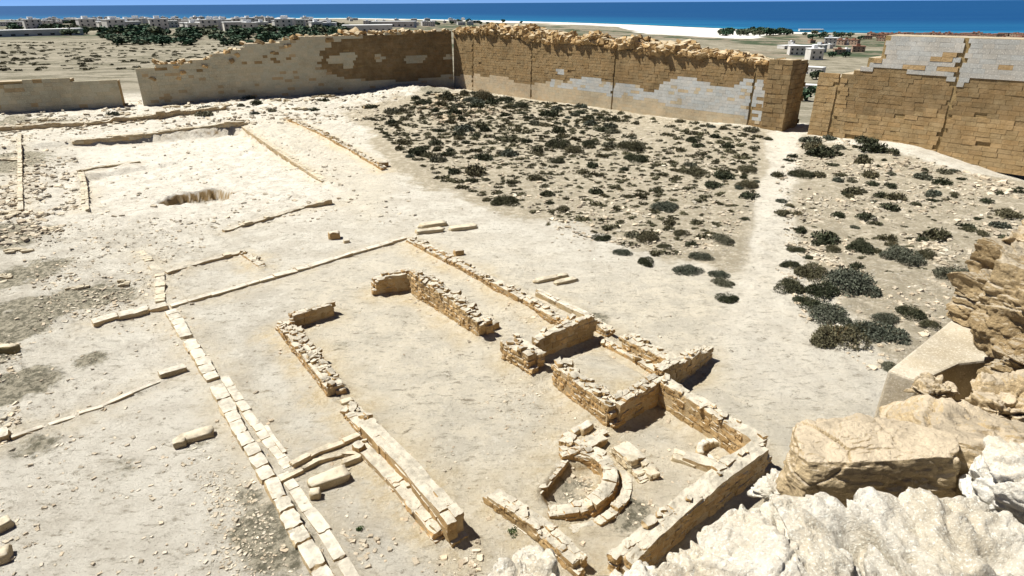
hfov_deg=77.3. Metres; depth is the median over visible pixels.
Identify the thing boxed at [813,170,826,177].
shrub
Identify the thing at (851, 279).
shrub
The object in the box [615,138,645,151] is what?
shrub
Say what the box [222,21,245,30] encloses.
house
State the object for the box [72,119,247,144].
ruined wall
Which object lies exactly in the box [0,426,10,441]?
kerb wall
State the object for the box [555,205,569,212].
shrub
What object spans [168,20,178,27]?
house
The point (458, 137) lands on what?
shrub
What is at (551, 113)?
shrub
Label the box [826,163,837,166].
shrub
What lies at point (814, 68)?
house
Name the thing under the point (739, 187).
shrub
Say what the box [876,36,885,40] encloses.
house
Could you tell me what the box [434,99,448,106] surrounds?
shrub
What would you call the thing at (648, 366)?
ruined wall
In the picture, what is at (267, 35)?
tree
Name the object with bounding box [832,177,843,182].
shrub
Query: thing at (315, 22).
house
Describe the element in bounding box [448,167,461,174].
shrub
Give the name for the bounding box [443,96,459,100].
shrub
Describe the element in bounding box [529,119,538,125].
shrub
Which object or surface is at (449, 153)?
shrub
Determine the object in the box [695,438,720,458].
stone niche
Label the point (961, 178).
shrub
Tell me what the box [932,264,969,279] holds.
shrub
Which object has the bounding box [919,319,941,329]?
shrub
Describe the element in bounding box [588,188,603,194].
shrub
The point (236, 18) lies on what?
house
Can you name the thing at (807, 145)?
shrub
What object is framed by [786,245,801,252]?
shrub
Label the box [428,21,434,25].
house
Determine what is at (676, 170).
shrub
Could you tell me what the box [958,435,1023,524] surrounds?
boulder
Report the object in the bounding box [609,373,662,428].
ruined wall
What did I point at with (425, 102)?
shrub
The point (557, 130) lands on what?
shrub
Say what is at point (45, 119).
rock outcrop
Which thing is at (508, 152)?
shrub
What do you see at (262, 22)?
house
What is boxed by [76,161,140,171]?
ruined wall
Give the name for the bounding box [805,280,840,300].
shrub
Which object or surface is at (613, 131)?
shrub
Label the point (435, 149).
shrub
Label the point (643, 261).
shrub
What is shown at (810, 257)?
shrub
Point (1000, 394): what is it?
boulder
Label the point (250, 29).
tree
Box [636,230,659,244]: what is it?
shrub
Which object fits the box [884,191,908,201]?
shrub
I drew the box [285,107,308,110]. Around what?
rock outcrop
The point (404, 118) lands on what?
shrub
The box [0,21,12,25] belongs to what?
house
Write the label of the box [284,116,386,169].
ruined wall
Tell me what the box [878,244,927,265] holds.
shrub
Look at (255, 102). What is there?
shrub
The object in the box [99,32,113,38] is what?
tree
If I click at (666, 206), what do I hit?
shrub
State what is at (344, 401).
loose stone
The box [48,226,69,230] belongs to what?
rock outcrop
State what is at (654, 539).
ruined wall
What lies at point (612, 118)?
shrub
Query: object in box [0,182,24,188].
rock outcrop
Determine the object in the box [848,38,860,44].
house
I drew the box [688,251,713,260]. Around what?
shrub
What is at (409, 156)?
shrub
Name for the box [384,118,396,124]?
shrub
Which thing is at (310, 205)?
ruined wall
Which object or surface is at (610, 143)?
shrub
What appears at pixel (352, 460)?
loose stone
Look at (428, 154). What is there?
shrub
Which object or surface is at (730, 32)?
tree
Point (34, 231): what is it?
pebbles
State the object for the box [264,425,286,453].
kerb wall
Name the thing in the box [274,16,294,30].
house
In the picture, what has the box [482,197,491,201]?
shrub
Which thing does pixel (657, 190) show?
shrub
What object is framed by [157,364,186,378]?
stone block
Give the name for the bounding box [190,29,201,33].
tree
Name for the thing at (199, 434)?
loose stone
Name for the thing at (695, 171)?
shrub
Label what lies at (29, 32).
shed
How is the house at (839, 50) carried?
on the ground
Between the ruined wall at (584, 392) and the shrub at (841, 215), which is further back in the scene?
the shrub at (841, 215)
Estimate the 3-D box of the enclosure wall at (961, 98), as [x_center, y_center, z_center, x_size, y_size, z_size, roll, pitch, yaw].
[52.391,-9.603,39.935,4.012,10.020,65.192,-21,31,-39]
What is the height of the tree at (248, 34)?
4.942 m
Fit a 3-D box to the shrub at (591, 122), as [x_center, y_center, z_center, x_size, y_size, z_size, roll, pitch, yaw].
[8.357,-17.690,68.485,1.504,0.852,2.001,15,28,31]
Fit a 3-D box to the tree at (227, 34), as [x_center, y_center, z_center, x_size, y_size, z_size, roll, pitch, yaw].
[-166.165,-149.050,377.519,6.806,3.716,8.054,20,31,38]
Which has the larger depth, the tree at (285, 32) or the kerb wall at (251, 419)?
the tree at (285, 32)
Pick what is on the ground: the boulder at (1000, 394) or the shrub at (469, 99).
the shrub at (469, 99)
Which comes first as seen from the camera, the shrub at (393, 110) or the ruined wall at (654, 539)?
the ruined wall at (654, 539)
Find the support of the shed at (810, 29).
on the ground
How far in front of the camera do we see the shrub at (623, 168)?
50.45 m
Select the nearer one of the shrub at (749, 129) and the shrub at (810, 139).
the shrub at (810, 139)
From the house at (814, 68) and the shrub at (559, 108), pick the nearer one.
the shrub at (559, 108)
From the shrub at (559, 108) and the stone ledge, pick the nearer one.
the stone ledge
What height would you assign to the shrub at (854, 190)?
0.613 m
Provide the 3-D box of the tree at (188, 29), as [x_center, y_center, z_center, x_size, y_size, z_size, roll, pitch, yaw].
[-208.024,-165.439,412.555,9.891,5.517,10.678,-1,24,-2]
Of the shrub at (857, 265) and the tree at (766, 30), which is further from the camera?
the tree at (766, 30)
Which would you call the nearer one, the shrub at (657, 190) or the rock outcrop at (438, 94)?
the shrub at (657, 190)
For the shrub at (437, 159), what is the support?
on the ground
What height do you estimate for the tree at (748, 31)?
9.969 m
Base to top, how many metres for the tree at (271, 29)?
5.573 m
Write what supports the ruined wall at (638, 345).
on the ground
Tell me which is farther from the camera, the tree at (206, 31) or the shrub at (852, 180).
the tree at (206, 31)
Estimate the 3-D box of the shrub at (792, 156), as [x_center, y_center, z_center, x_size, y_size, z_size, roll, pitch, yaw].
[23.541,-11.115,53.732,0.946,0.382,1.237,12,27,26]
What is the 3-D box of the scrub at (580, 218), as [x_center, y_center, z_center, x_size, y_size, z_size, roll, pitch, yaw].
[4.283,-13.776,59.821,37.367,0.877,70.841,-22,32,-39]
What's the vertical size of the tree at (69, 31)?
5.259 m
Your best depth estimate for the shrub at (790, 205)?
40.77 m
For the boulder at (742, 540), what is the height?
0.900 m
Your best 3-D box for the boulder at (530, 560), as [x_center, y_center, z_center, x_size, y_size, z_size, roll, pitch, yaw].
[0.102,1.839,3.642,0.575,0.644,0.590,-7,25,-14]
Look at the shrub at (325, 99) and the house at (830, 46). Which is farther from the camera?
the house at (830, 46)
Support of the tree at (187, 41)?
on the ground
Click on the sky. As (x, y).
(2, 2)
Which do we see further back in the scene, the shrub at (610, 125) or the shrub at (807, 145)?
the shrub at (610, 125)
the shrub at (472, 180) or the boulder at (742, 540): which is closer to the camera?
the boulder at (742, 540)
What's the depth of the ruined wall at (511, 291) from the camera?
30.48 m
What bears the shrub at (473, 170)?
on the ground
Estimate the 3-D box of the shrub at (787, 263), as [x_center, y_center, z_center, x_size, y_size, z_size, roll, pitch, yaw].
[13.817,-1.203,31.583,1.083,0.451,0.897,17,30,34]
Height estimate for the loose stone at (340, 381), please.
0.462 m
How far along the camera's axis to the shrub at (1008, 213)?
38.65 m
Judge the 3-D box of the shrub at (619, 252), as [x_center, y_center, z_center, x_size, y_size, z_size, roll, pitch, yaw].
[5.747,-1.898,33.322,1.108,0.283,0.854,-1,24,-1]
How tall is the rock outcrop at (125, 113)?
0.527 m
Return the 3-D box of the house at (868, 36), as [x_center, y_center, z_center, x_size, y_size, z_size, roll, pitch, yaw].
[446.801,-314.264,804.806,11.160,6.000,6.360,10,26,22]
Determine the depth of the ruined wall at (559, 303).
27.22 m
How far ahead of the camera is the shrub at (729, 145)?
56.97 m
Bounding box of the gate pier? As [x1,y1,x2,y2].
[760,59,808,131]
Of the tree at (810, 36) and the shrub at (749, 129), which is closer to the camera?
the shrub at (749, 129)
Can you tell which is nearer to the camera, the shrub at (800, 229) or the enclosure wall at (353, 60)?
the shrub at (800, 229)
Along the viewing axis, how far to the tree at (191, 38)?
299.90 m
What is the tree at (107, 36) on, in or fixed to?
on the ground
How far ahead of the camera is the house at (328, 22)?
524.61 m
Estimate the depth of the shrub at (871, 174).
47.29 m
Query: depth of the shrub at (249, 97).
87.55 m
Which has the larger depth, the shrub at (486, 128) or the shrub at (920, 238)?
the shrub at (486, 128)
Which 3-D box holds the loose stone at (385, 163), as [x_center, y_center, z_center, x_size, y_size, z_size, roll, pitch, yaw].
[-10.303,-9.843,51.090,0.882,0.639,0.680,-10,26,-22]
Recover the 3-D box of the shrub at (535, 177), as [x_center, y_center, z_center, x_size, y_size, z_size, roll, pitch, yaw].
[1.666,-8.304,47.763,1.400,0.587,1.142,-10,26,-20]
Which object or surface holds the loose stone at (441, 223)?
on the ground
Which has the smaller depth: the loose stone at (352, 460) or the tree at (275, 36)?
the loose stone at (352, 460)
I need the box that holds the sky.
[0,0,921,5]
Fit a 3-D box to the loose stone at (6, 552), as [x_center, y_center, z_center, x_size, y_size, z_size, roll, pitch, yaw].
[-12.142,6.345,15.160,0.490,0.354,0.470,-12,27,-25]
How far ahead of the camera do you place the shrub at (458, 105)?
80.41 m
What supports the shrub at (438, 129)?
on the ground
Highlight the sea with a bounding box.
[0,0,1023,33]
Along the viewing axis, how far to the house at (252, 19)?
745.31 m
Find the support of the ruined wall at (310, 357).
on the ground
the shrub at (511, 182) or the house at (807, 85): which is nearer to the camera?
the shrub at (511, 182)
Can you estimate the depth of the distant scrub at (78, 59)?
202.79 m
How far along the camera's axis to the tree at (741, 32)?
876.94 m
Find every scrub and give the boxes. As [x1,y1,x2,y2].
[0,41,243,70]
[362,91,1018,272]
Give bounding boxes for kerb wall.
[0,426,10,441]
[10,380,159,439]
[91,302,167,326]
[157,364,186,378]
[165,309,237,410]
[170,236,406,307]
[218,400,334,575]
[220,375,290,468]
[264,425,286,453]
[278,471,359,575]
[279,450,357,483]
[289,432,360,468]
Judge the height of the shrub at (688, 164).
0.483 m
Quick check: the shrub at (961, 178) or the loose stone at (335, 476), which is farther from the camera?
the shrub at (961, 178)
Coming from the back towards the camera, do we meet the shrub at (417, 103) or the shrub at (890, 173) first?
the shrub at (417, 103)
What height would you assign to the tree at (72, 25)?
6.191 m
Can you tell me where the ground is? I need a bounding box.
[0,18,1023,575]
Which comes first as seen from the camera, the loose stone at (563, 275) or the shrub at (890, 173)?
the loose stone at (563, 275)
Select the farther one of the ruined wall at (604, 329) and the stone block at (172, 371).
the ruined wall at (604, 329)
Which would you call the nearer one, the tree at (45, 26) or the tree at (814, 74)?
the tree at (814, 74)
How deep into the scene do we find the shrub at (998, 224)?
36.86 m
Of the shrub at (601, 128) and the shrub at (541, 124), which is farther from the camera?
the shrub at (541, 124)
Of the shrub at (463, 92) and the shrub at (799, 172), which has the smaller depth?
the shrub at (799, 172)
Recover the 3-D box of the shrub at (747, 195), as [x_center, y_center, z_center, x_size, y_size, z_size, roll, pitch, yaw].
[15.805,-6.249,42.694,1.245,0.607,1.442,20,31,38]
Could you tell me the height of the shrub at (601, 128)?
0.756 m
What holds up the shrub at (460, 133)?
on the ground
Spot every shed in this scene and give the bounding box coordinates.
[0,28,83,36]
[342,24,391,31]
[371,21,416,27]
[777,44,795,48]
[798,29,823,30]
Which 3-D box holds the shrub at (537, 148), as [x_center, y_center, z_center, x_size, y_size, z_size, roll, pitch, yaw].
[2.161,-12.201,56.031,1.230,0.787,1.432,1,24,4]
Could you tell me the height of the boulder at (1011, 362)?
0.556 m
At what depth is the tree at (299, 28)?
418.89 m
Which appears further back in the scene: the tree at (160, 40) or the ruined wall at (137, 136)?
the tree at (160, 40)
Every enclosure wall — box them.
[0,78,124,112]
[135,27,453,105]
[452,22,785,126]
[807,34,1023,175]
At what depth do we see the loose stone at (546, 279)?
29.89 m
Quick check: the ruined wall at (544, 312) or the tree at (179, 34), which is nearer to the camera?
the ruined wall at (544, 312)
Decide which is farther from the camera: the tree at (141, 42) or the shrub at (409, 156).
the tree at (141, 42)
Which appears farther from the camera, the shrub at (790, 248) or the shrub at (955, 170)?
the shrub at (955, 170)
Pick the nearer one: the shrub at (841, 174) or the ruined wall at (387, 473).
the ruined wall at (387, 473)
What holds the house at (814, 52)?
on the ground
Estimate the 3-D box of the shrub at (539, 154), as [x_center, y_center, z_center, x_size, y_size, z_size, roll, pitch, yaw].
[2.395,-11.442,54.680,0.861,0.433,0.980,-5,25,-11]
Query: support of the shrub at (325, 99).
on the ground
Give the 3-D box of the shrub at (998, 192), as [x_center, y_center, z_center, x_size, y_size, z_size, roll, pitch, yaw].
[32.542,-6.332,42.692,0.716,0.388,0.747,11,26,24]
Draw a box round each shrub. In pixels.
[105,111,119,115]
[194,110,213,116]
[242,96,254,98]
[250,98,262,105]
[307,107,320,110]
[315,97,329,101]
[362,104,377,108]
[382,107,400,113]
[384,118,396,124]
[388,123,398,126]
[394,138,413,144]
[399,116,410,120]
[405,154,414,157]
[408,147,426,155]
[411,95,420,99]
[413,101,422,105]
[414,145,430,149]
[416,99,431,104]
[419,151,435,157]
[428,138,444,145]
[429,155,447,162]
[432,127,446,131]
[432,147,441,151]
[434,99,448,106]
[436,151,455,156]
[439,90,453,97]
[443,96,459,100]
[446,107,462,114]
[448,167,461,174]
[452,103,462,106]
[452,130,467,135]
[453,124,475,131]
[453,135,465,139]
[457,115,465,119]
[460,89,469,94]
[462,96,479,102]
[464,163,487,176]
[465,177,478,182]
[467,102,485,108]
[470,99,485,103]
[472,89,493,99]
[472,121,486,128]
[473,151,493,160]
[479,125,492,131]
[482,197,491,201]
[485,97,500,104]
[490,194,519,206]
[496,133,521,143]
[497,95,515,101]
[499,112,511,116]
[499,148,519,156]
[505,180,521,184]
[507,526,516,537]
[513,100,528,107]
[521,138,532,142]
[522,116,534,118]
[526,173,544,180]
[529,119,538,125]
[530,145,542,152]
[535,152,544,156]
[538,109,561,116]
[539,121,551,126]
[539,189,555,196]
[544,137,570,149]
[547,156,564,163]
[550,127,566,133]
[552,105,563,110]
[555,133,569,137]
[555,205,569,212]
[564,144,584,153]
[570,112,579,116]
[573,109,585,113]
[575,102,586,107]
[575,168,590,174]
[581,138,599,146]
[583,119,597,125]
[586,161,597,168]
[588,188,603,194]
[590,233,611,241]
[593,125,608,131]
[599,147,611,150]
[601,140,617,147]
[602,115,620,121]
[603,122,617,127]
[604,128,621,133]
[612,249,632,255]
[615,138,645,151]
[619,166,629,170]
[620,194,633,198]
[623,152,647,163]
[623,231,639,238]
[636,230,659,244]
[637,256,653,266]
[648,187,663,192]
[649,200,678,212]
[654,172,668,176]
[656,242,671,249]
[662,217,675,225]
[670,168,685,172]
[672,263,704,275]
[673,229,689,236]
[675,119,685,122]
[679,166,710,177]
[682,161,697,166]
[684,240,698,246]
[685,136,700,142]
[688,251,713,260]
[691,142,705,147]
[704,180,723,188]
[707,269,730,277]
[709,133,721,138]
[710,277,735,287]
[711,233,734,244]
[713,169,735,179]
[714,292,738,303]
[719,143,734,148]
[734,179,758,188]
[734,185,742,189]
[737,164,756,173]
[738,191,759,199]
[742,126,759,131]
[770,171,783,177]
[773,276,805,294]
[774,209,792,216]
[775,198,787,202]
[779,260,801,269]
[783,158,795,161]
[784,203,794,207]
[786,154,797,157]
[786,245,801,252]
[787,168,814,178]
[792,211,803,216]
[792,294,823,311]
[793,226,806,233]
[794,261,828,282]
[795,246,806,252]
[798,136,821,142]
[800,140,826,150]
[802,255,813,259]
[804,144,844,157]
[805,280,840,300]
[807,301,852,325]
[809,322,872,351]
[810,229,840,244]
[811,239,826,246]
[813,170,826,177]
[821,134,837,140]
[822,266,882,297]
[825,244,840,252]
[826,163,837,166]
[830,211,844,218]
[832,144,846,149]
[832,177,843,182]
[833,172,847,176]
[840,186,862,194]
[843,193,854,198]
[845,239,874,254]
[846,321,870,333]
[847,179,857,182]
[847,319,912,344]
[848,262,865,268]
[849,225,860,228]
[853,155,873,164]
[854,135,878,143]
[854,211,875,220]
[857,141,887,152]
[861,169,879,178]
[865,180,880,186]
[866,220,882,225]
[871,312,900,325]
[872,191,884,197]
[873,247,881,253]
[876,234,897,241]
[878,202,900,211]
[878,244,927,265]
[880,361,896,372]
[883,147,899,154]
[884,182,897,188]
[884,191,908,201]
[884,240,898,247]
[885,171,896,175]
[895,304,927,321]
[909,201,921,205]
[912,172,932,180]
[915,236,929,241]
[916,226,952,242]
[917,247,937,259]
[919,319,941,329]
[924,192,936,197]
[926,189,941,195]
[926,198,942,201]
[931,177,953,185]
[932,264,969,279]
[936,168,953,174]
[949,169,960,172]
[954,222,976,228]
[955,177,967,179]
[962,225,976,231]
[977,229,989,236]
[979,197,995,204]
[987,221,1012,228]
[992,208,1023,219]
[994,190,1004,194]
[1011,186,1023,193]
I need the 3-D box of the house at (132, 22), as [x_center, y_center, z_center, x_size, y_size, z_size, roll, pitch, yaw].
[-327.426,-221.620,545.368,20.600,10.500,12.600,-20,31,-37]
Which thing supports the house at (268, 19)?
on the ground
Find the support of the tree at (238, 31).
on the ground
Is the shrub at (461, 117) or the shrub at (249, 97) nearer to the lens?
the shrub at (461, 117)
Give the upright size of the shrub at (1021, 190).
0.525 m
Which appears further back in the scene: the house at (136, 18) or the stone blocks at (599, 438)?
the house at (136, 18)
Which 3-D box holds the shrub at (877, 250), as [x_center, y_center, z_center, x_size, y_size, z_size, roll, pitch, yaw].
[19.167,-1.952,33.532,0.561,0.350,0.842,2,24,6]
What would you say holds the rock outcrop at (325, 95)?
on the ground
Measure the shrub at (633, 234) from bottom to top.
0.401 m
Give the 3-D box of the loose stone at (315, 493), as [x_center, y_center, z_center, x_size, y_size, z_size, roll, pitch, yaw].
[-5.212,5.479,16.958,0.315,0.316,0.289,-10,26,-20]
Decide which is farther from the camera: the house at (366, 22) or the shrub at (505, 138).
the house at (366, 22)
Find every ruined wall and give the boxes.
[0,106,226,130]
[17,133,23,211]
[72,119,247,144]
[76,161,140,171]
[78,171,89,211]
[136,250,165,303]
[165,251,239,273]
[222,199,331,231]
[239,250,264,266]
[241,126,325,181]
[275,318,346,396]
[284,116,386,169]
[288,300,335,326]
[340,401,377,434]
[352,438,444,543]
[360,422,467,547]
[371,268,412,294]
[406,236,526,301]
[407,269,493,335]
[481,488,587,575]
[500,333,546,374]
[519,295,575,324]
[531,312,597,355]
[535,288,593,317]
[551,357,616,426]
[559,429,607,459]
[559,430,606,456]
[595,318,615,336]
[599,337,657,373]
[607,439,771,573]
[608,441,659,483]
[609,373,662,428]
[618,333,677,363]
[654,344,713,382]
[656,373,767,453]
[671,448,716,471]
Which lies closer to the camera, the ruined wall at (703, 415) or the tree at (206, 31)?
the ruined wall at (703, 415)
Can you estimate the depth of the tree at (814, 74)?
302.41 m
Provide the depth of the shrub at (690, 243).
34.41 m
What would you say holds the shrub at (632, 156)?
on the ground
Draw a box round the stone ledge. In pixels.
[874,320,996,417]
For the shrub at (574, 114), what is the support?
on the ground
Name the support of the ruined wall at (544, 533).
on the ground
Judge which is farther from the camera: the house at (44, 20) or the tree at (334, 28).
the house at (44, 20)
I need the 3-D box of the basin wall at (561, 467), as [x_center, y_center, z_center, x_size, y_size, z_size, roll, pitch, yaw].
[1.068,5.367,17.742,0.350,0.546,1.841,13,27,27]
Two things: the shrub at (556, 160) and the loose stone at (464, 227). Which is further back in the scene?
the shrub at (556, 160)
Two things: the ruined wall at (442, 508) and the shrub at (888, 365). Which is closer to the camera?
the ruined wall at (442, 508)
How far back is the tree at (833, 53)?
474.43 m
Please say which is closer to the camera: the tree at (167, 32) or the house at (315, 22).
the tree at (167, 32)
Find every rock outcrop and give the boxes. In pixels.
[0,157,16,161]
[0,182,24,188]
[0,210,21,216]
[0,273,13,282]
[3,247,34,253]
[15,122,40,124]
[37,117,57,121]
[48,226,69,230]
[65,285,90,290]
[117,279,137,286]
[119,112,129,115]
[162,105,189,107]
[213,103,236,106]
[267,98,290,101]
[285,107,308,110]
[311,94,335,97]
[430,92,457,96]
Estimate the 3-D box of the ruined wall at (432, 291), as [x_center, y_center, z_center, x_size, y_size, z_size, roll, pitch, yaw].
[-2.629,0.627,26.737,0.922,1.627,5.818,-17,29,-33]
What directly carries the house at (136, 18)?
on the ground
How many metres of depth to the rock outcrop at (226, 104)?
82.18 m
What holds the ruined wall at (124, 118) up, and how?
on the ground
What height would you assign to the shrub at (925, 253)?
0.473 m
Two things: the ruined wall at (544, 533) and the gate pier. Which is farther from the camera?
the gate pier
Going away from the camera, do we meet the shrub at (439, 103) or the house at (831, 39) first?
the shrub at (439, 103)
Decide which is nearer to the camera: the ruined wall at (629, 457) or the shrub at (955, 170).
the ruined wall at (629, 457)
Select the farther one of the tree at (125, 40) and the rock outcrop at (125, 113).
the tree at (125, 40)
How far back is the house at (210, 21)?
522.85 m
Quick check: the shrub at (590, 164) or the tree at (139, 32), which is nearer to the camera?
the shrub at (590, 164)
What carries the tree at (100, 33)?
on the ground
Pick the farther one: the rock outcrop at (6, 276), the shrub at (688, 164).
the shrub at (688, 164)
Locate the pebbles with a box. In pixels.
[0,85,1023,575]
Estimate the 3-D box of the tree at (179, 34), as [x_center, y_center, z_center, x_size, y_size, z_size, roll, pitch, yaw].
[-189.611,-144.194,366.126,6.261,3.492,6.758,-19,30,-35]
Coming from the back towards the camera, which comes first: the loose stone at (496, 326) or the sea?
the sea
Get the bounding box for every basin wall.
[537,459,568,494]
[547,451,618,520]
[568,470,631,533]
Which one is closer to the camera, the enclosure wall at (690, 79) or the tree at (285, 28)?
the enclosure wall at (690, 79)
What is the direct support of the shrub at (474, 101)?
on the ground
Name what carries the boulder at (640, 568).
on the ruined tower
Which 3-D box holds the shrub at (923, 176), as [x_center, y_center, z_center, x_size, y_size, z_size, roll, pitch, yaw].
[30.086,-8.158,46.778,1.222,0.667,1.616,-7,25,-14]
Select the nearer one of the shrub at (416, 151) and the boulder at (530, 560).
the boulder at (530, 560)
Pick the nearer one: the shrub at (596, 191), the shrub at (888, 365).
the shrub at (888, 365)
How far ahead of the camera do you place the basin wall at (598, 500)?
16.67 m
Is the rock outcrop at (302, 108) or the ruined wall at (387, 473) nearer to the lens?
the ruined wall at (387, 473)
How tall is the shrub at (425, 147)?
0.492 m
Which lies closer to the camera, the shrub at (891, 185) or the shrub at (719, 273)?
the shrub at (719, 273)
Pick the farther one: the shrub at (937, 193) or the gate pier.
the gate pier
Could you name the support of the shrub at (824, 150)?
on the ground
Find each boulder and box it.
[488,545,559,575]
[609,560,655,575]
[652,502,861,575]
[747,468,780,502]
[770,486,1023,575]
[775,413,960,507]
[879,394,1023,496]
[903,372,959,400]
[945,269,992,326]
[956,369,1023,421]
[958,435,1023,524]
[965,230,1012,272]
[967,241,1023,358]
[976,342,1023,377]
[1001,219,1023,243]
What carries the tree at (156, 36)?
on the ground
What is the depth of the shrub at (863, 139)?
56.50 m
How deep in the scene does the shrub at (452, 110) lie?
74.46 m
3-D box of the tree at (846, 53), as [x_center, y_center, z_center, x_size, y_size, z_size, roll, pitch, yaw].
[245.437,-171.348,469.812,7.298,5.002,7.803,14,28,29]
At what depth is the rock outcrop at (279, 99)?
85.34 m
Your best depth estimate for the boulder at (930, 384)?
5.78 m
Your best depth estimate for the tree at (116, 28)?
406.44 m
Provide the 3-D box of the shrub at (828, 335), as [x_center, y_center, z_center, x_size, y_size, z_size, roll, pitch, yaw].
[12.630,1.757,24.564,2.274,0.839,1.883,7,25,17]
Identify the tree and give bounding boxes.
[8,24,23,28]
[38,23,54,28]
[60,28,79,35]
[66,23,78,27]
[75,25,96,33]
[93,26,104,31]
[95,31,105,35]
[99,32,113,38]
[104,33,119,39]
[106,24,126,33]
[112,35,130,38]
[112,36,131,43]
[112,39,127,44]
[119,27,142,32]
[128,30,145,35]
[130,40,143,44]
[134,37,155,40]
[142,31,160,37]
[147,26,164,33]
[149,35,171,37]
[149,37,172,44]
[160,29,171,34]
[175,33,184,37]
[175,37,197,42]
[177,38,192,44]
[181,27,194,31]
[184,34,203,38]
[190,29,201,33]
[198,28,214,35]
[208,33,223,39]
[210,29,225,34]
[217,37,235,45]
[223,32,234,37]
[232,28,247,34]
[232,40,240,45]
[239,31,254,38]
[243,27,256,32]
[254,33,271,39]
[256,31,270,35]
[256,36,266,40]
[262,26,276,32]
[270,33,282,39]
[279,31,289,34]
[280,26,293,33]
[294,26,305,30]
[296,31,311,35]
[313,26,327,32]
[317,32,330,35]
[329,26,349,31]
[726,29,733,35]
[736,30,745,35]
[742,29,752,35]
[763,28,771,35]
[802,85,816,100]
[807,33,817,38]
[809,70,823,79]
[828,51,836,56]
[837,32,846,36]
[841,51,851,56]
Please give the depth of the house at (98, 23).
536.57 m
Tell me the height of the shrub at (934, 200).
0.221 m
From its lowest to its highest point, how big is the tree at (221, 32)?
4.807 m
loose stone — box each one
[0,343,20,354]
[0,514,13,532]
[0,543,13,564]
[172,437,186,449]
[177,425,213,443]
[307,464,349,489]
[309,487,320,499]
[328,230,339,239]
[334,379,342,384]
[340,397,354,405]
[341,453,361,466]
[377,160,388,166]
[415,226,444,234]
[417,220,447,228]
[448,223,477,230]
[453,249,463,255]
[492,319,499,329]
[533,274,558,282]
[553,276,577,285]
[557,273,568,279]
[570,424,579,434]
[578,420,593,435]
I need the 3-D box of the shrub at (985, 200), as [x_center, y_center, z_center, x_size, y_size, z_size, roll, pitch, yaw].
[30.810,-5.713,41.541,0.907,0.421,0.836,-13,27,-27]
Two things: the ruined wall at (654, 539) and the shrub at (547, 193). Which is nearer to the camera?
the ruined wall at (654, 539)
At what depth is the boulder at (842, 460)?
4.19 m
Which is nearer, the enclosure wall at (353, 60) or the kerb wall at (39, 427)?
the kerb wall at (39, 427)
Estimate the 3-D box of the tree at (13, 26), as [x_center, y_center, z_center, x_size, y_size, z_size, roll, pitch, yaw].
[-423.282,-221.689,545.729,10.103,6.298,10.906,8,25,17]
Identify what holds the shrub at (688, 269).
on the ground
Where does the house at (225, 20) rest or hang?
on the ground
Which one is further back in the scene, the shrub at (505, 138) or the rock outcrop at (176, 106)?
the rock outcrop at (176, 106)
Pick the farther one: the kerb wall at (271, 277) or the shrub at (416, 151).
the shrub at (416, 151)
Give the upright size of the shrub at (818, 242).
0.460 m
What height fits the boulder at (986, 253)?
0.769 m
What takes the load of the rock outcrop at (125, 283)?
on the ground
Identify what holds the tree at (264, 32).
on the ground
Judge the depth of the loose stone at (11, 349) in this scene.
24.12 m
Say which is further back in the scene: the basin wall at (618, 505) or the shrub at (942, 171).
the shrub at (942, 171)
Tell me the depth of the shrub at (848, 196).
42.52 m
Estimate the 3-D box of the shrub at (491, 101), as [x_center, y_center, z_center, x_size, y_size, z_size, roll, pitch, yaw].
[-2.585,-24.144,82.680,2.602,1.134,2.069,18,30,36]
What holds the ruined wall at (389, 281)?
on the ground
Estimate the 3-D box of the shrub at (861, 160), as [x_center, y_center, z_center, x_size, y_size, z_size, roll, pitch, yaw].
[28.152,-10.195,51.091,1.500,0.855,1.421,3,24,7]
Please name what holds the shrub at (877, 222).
on the ground
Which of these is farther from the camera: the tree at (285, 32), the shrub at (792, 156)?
the tree at (285, 32)
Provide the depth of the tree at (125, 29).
407.43 m
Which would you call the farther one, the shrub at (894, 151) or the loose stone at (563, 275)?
the shrub at (894, 151)
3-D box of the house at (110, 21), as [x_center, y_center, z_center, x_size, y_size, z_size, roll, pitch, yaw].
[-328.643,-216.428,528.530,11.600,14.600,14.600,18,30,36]
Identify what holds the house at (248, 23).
on the ground
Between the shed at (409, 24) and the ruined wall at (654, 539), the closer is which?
the ruined wall at (654, 539)
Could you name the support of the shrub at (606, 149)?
on the ground
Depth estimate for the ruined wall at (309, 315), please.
26.12 m
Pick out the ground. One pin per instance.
(772, 372)
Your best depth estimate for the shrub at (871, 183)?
45.25 m
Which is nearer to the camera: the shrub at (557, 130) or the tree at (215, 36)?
the shrub at (557, 130)
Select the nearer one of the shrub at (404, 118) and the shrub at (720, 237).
the shrub at (720, 237)
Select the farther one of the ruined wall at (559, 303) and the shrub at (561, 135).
the shrub at (561, 135)
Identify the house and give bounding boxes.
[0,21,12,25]
[21,17,41,28]
[41,18,53,23]
[60,19,73,23]
[75,16,96,26]
[95,21,101,26]
[100,16,125,27]
[125,16,146,23]
[125,21,141,24]
[147,16,169,29]
[168,17,180,26]
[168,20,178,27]
[185,20,200,27]
[200,16,222,30]
[219,17,231,27]
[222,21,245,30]
[231,16,240,21]
[240,16,255,21]
[241,19,257,27]
[257,19,268,25]
[264,16,272,22]
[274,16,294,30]
[296,19,304,25]
[304,17,318,25]
[309,19,322,30]
[323,20,336,25]
[363,19,371,23]
[421,20,427,25]
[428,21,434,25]
[787,45,811,54]
[804,44,824,59]
[804,83,816,89]
[806,66,825,73]
[816,42,827,51]
[824,35,836,46]
[827,43,833,48]
[833,47,846,54]
[836,38,846,44]
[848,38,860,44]
[851,44,865,51]
[862,35,872,38]
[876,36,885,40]
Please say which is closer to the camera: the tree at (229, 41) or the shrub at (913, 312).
the shrub at (913, 312)

